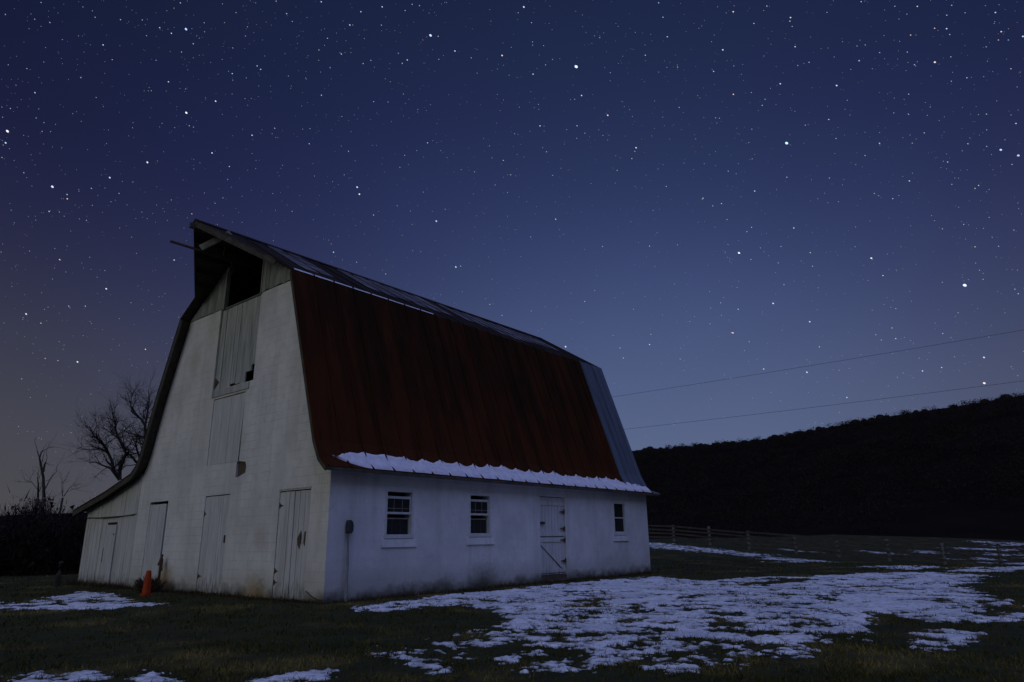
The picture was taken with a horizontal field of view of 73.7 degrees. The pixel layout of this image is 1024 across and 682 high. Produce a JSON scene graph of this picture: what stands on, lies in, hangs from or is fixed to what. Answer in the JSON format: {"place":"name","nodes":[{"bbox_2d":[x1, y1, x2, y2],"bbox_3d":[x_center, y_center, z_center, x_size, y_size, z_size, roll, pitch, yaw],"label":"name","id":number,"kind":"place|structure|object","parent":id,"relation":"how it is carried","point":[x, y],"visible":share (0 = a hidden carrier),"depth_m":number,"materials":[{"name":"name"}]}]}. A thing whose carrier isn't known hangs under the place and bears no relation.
{"place":"outdoors","nodes":[
{"label":"outdoors","id":0,"kind":"place"},
{"bbox_2d":[67,570,658,603],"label":"tall grass","id":1,"kind":"structure","parent":0,"point":[77,582],"depth_m":17.58,"materials":[{"name":"green plant"}]},
{"bbox_2d":[0,535,1023,681],"bbox_3d":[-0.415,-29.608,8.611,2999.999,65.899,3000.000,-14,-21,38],"label":"ground","id":2,"kind":"structure","parent":0,"point":[152,636],"depth_m":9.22,"materials":[{"name":"green plant"}]},
{"bbox_2d":[15,459,59,513],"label":"bare tree","id":3,"kind":"object","parent":2,"relation":"on","point":[37,488],"visible":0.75,"depth_m":42.01,"materials":[{"name":"brown plant"}]},
{"bbox_2d":[0,483,90,575],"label":"thicket","id":4,"kind":"object","parent":2,"relation":"on","point":[30,544],"visible":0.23,"depth_m":30.18,"materials":[{"name":"black plant"}]},
{"bbox_2d":[34,432,67,523],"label":"bare tree","id":5,"kind":"object","parent":2,"relation":"on","point":[42,469],"visible":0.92,"depth_m":40.89,"materials":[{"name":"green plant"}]},
{"bbox_2d":[53,561,63,586],"bbox_3d":[-13.874,7.187,20.888,0.165,0.840,0.178,-14,-21,38],"label":"wooden post","id":6,"kind":"object","parent":2,"relation":"on","point":[57,581],"visible":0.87,"depth_m":20.82,"materials":[{"name":"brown wood"}]},
{"bbox_2d":[56,468,90,514],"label":"bare tree","id":7,"kind":"object","parent":2,"relation":"on","point":[76,485],"visible":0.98,"depth_m":44.45,"materials":[{"name":"brown plant"}]},
{"bbox_2d":[35,361,159,487],"bbox_3d":[-23.156,6.524,39.388,5.693,12.921,5.854,-7,-17,20],"label":"bare tree","id":8,"kind":"object","parent":2,"relation":"on","point":[121,460],"visible":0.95,"depth_m":39.70,"materials":[{"name":"brown plant"}]},
{"bbox_2d":[139,570,151,595],"bbox_3d":[-9.005,5.980,16.861,0.220,0.597,0.220,-14,-21,38],"label":"traffic cone","id":9,"kind":"object","parent":2,"relation":"on","point":[146,589],"visible":0.98,"depth_m":16.79,"materials":[{"name":"orange plastic"}]},
{"bbox_2d":[134,575,166,592],"bbox_3d":[-9.498,6.357,17.965,0.832,0.524,0.789,-14,-21,38],"label":"weed clump","id":10,"kind":"object","parent":2,"relation":"on","point":[156,585],"visible":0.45,"depth_m":17.84,"materials":[{"name":"plant"}]},
{"bbox_2d":[157,554,163,580],"bbox_3d":[-9.493,6.282,18.360,0.287,1.048,0.110,-14,-21,38],"label":"yard hydrant","id":11,"kind":"object","parent":2,"relation":"on","point":[160,564],"visible":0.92,"depth_m":18.37,"materials":[{"name":"metal"}]},
{"bbox_2d":[344,520,353,600],"bbox_3d":[-3.473,4.702,14.480,0.147,1.755,0.160,-14,-21,38],"label":"electric standpipe","id":12,"kind":"object","parent":2,"relation":"on","point":[349,526],"visible":0.95,"depth_m":14.48,"materials":[{"name":"grey metal"}]},
{"bbox_2d":[72,219,659,602],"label":"barn","id":13,"kind":"structure","parent":2,"relation":"on","point":[304,409],"depth_m":18.30,"materials":[{"name":"metal"}]},
{"bbox_2d":[99,522,117,583],"bbox_3d":[-12.404,6.502,20.967,0.722,1.801,0.050,-14,-21,38],"label":"door","id":14,"kind":"structure","parent":13,"relation":"in","point":[111,530],"depth_m":20.94,"materials":[{"name":"wood"}]},
{"bbox_2d":[141,504,167,579],"bbox_3d":[-10.100,5.749,19.260,1.001,2.230,0.038,-14,-21,38],"label":"door","id":15,"kind":"structure","parent":13,"relation":"in","point":[157,516],"depth_m":19.27,"materials":[{"name":"white wood"}]},
{"bbox_2d":[196,495,229,593],"bbox_3d":[-7.527,5.101,17.199,1.221,2.344,0.067,-14,-21,38],"label":"door","id":16,"kind":"structure","parent":13,"relation":"in","point":[210,571],"depth_m":17.18,"materials":[{"name":"wood"}]},
{"bbox_2d":[207,392,245,465],"bbox_3d":[-7.505,2.334,17.973,1.611,1.779,0.039,-14,-21,38],"label":"loft door","id":17,"kind":"structure","parent":13,"relation":"in","point":[227,419],"depth_m":17.95,"materials":[{"name":"white wood"}]},
{"bbox_2d":[214,296,260,390],"bbox_3d":[-7.447,0.078,18.591,2.065,2.356,0.052,-14,-21,38],"label":"loft door","id":18,"kind":"structure","parent":13,"relation":"in","point":[239,330],"depth_m":18.60,"materials":[{"name":"wood"}]},
{"bbox_2d":[272,490,310,600],"bbox_3d":[-4.873,4.487,15.052,1.198,2.317,0.106,-14,-21,38],"label":"door","id":19,"kind":"structure","parent":13,"relation":"in","point":[294,511],"depth_m":15.06,"materials":[{"name":"wood"}]},
{"bbox_2d":[381,488,416,546],"bbox_3d":[-2.697,4.139,15.965,0.292,1.303,1.060,-14,-21,38],"label":"window","id":20,"kind":"structure","parent":13,"relation":"in","point":[394,527],"depth_m":15.94,"materials":[{"name":"white paint"}]},
{"bbox_2d":[467,493,494,544],"bbox_3d":[-0.916,4.694,18.033,0.292,1.303,1.050,-14,-21,38],"label":"window","id":21,"kind":"structure","parent":13,"relation":"in","point":[479,529],"depth_m":18.02,"materials":[{"name":"white paint"}]},
{"bbox_2d":[539,497,564,536],"bbox_3d":[1.192,5.250,20.379,0.110,1.130,1.270,-14,-21,38],"label":"door","id":22,"kind":"structure","parent":13,"relation":"in","point":[551,509],"depth_m":20.40,"materials":[{"name":"white wood"}]},
{"bbox_2d":[540,537,565,574],"bbox_3d":[1.198,6.318,20.089,0.072,1.054,1.251,-14,-21,38],"label":"door","id":23,"kind":"structure","parent":13,"relation":"in","point":[553,560],"depth_m":20.09,"materials":[{"name":"white wood"}]},
{"bbox_2d":[613,502,628,540],"bbox_3d":[3.573,6.141,23.232,0.292,1.278,0.970,-14,-21,38],"label":"window","id":24,"kind":"structure","parent":13,"relation":"in","point":[620,534],"depth_m":23.22,"materials":[{"name":"white paint"}]},
{"bbox_2d":[0,540,1023,681],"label":"snow","id":25,"kind":"structure","parent":2,"relation":"on","point":[646,589],"depth_m":11.62,"materials":[{"name":"white snow"}]},
{"bbox_2d":[741,646,757,652],"bbox_3d":[2.547,3.286,7.294,0.045,0.037,0.304,3,-17,-13],"label":"stick","id":26,"kind":"object","parent":25,"relation":"on","point":[748,647],"visible":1,"depth_m":7.32,"materials":[{"name":"brown wood"}]},
{"bbox_2d":[760,651,787,659],"bbox_3d":[2.653,3.169,6.895,0.045,0.037,0.441,4,-17,-16],"label":"stick","id":27,"kind":"object","parent":2,"relation":"on","point":[771,653],"visible":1,"depth_m":6.92,"materials":[{"name":"brown wood"}]},
{"bbox_2d":[632,391,1023,536],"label":"woodland","id":28,"kind":"object","parent":2,"relation":"on","point":[783,458],"visible":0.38,"depth_m":196.37,"materials":[{"name":"black plant"}]},
{"bbox_2d":[648,525,1023,565],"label":"fence","id":29,"kind":"object","parent":2,"relation":"on","point":[944,560],"visible":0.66,"depth_m":46.30,"materials":[{"name":"wood"}]},
{"bbox_2d":[0,0,1023,515],"label":"sky","id":30,"kind":"structure","parent":0,"point":[843,292],"materials":[{"name":"blue"}]},
{"bbox_2d":[0,0,1023,506],"bbox_3d":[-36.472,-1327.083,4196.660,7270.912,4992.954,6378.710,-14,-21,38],"label":"stars","id":31,"kind":"object","parent":30,"relation":"in","point":[566,184],"visible":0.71,"depth_m":5220.95,"materials":[{"name":"white"}]},
{"bbox_2d":[1,395,1023,540],"bbox_3d":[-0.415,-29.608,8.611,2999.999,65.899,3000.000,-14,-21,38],"label":"hills","id":32,"kind":"structure","parent":0,"point":[959,518],"depth_m":181.36,"materials":[{"name":"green plant"}]},
{"bbox_2d":[615,330,1020,396],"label":"power line","id":33,"kind":"object","parent":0,"point":[829,362],"visible":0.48,"depth_m":54.45,"materials":[{"name":"black metal"}]},
{"bbox_2d":[630,381,1019,428],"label":"power line","id":34,"kind":"object","parent":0,"point":[835,404],"visible":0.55,"depth_m":53.81,"materials":[{"name":"black metal"}]}
]}

